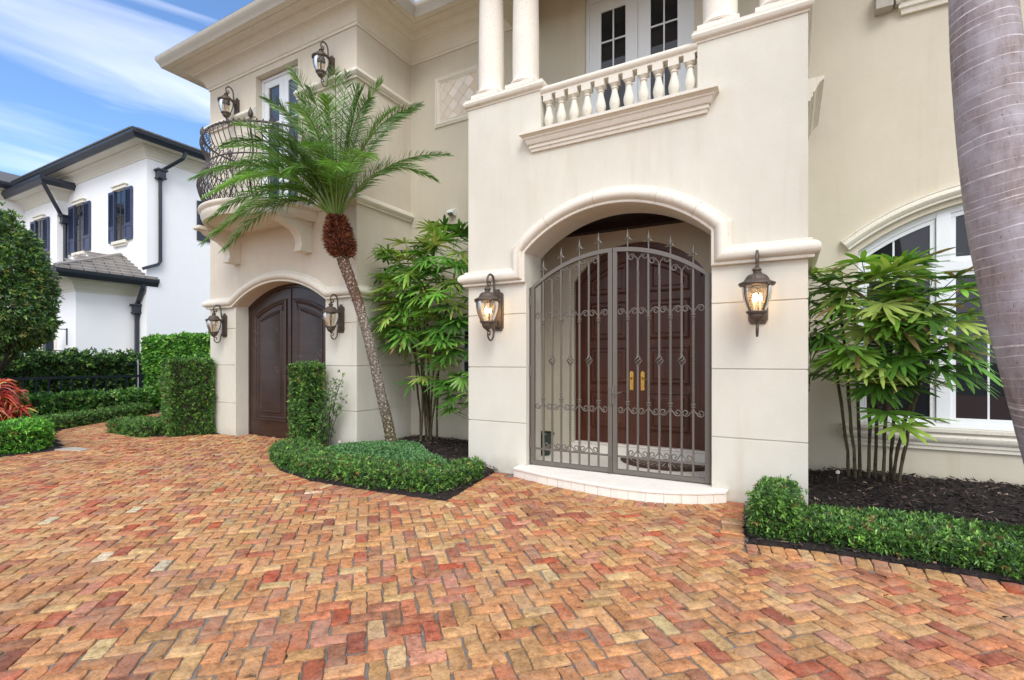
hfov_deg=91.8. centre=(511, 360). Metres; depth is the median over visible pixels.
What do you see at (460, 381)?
fan palm
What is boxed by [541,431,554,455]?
plant pot
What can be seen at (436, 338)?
fan palm
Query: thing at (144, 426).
hedge
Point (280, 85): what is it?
french window
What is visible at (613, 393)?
entry gate
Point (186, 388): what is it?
hedge
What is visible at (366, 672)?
driveway base
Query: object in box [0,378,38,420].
ti plant
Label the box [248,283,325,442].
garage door
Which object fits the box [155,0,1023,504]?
house
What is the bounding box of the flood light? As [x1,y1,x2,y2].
[446,209,455,216]
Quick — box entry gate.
[529,228,711,484]
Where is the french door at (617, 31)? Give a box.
[586,0,693,113]
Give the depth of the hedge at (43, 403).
13.13 m
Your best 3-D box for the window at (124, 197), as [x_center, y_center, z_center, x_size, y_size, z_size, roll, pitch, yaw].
[-14.282,-5.265,18.049,1.723,2.237,0.160,0,0,29]
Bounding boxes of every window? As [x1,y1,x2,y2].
[30,213,48,257]
[68,197,89,257]
[108,182,131,247]
[262,65,297,197]
[455,328,468,393]
[858,204,1013,430]
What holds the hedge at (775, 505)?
on the mulch bed at (809, 546)
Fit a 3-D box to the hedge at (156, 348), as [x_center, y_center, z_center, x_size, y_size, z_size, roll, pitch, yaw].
[-8.418,0.386,13.882,6.837,2.487,1.078,0,0,31]
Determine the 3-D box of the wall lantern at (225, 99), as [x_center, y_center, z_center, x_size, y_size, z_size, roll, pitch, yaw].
[-5.689,-5.105,9.936,0.305,0.792,0.383,0,0,29]
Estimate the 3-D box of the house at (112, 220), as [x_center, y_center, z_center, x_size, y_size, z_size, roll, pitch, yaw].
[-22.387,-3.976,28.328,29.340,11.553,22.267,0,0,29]
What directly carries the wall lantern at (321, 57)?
attached to the house at (793, 142)
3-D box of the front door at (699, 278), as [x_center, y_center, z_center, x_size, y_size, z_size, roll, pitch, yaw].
[1.924,-0.251,7.620,1.996,3.101,0.129,0,0,29]
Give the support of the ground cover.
on the soil mound
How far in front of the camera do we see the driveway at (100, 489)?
3.48 m
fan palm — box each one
[365,214,468,440]
[431,369,469,419]
[808,246,1002,482]
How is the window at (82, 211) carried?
in the house at (112, 220)
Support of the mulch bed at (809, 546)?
on the driveway base at (366, 672)
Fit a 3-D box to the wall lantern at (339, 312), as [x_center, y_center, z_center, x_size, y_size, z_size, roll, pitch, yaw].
[-3.067,-0.745,8.478,0.305,0.792,0.383,0,0,29]
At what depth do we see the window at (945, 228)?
6.14 m
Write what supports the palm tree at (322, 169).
on the mulch bed at (453, 493)
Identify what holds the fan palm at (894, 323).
on the mulch bed at (809, 546)
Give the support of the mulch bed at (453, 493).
on the driveway base at (366, 672)
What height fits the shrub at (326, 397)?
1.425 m
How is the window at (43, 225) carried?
in the house at (112, 220)
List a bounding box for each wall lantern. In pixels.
[205,305,226,342]
[217,86,239,125]
[312,41,334,86]
[321,294,344,339]
[474,273,503,340]
[738,250,775,336]
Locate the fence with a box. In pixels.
[0,357,144,394]
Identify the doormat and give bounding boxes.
[621,458,704,471]
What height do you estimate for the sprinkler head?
0.176 m
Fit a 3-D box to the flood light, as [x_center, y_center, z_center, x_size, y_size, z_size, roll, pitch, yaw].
[-1.114,-2.723,9.121,0.130,0.134,0.138,0,0,29]
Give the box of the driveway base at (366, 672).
[0,434,1023,679]
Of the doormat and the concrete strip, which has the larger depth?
the concrete strip
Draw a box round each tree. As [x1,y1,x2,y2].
[0,201,65,391]
[186,64,452,441]
[948,0,1023,463]
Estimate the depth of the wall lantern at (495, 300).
6.86 m
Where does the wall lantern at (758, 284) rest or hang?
attached to the house at (793, 142)
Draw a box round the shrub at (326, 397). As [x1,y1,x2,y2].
[313,369,347,445]
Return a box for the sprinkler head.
[836,470,839,482]
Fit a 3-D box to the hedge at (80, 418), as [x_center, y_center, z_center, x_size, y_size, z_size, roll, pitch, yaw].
[-10.278,1.357,12.152,0.830,0.470,4.007,0,0,-3]
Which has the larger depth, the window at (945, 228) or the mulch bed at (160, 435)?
the mulch bed at (160, 435)
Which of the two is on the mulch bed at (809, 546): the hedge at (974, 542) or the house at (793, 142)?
the hedge at (974, 542)
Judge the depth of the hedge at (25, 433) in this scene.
8.25 m
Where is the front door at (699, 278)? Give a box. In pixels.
[576,242,704,450]
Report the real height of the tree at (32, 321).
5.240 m
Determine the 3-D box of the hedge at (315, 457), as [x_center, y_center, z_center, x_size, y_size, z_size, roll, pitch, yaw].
[-2.325,1.417,7.120,4.094,0.367,1.495,0,0,29]
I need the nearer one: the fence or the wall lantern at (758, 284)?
the wall lantern at (758, 284)
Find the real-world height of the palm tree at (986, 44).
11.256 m
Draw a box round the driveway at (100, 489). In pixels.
[0,413,1023,679]
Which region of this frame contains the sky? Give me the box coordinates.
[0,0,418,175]
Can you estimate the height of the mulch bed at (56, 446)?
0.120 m
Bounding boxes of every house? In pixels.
[0,126,209,355]
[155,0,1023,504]
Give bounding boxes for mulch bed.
[0,409,162,456]
[136,416,219,437]
[276,436,494,500]
[744,470,1023,584]
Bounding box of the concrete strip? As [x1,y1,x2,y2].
[55,447,89,450]
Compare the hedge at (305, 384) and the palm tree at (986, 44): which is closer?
the palm tree at (986, 44)
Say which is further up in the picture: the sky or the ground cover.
the sky
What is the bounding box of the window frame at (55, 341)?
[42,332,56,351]
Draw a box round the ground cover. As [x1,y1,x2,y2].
[324,439,448,463]
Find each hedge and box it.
[0,347,144,394]
[0,410,56,454]
[2,384,157,415]
[39,401,154,429]
[104,414,162,437]
[140,331,209,409]
[156,355,216,436]
[267,435,485,494]
[285,360,327,446]
[743,474,807,542]
[792,502,1023,581]
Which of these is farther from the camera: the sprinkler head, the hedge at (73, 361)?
the hedge at (73, 361)
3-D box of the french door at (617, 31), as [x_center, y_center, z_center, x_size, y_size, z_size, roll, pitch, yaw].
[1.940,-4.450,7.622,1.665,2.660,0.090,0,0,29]
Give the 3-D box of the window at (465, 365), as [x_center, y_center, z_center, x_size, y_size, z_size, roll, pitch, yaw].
[-0.617,0.010,8.874,0.940,1.220,0.093,0,0,29]

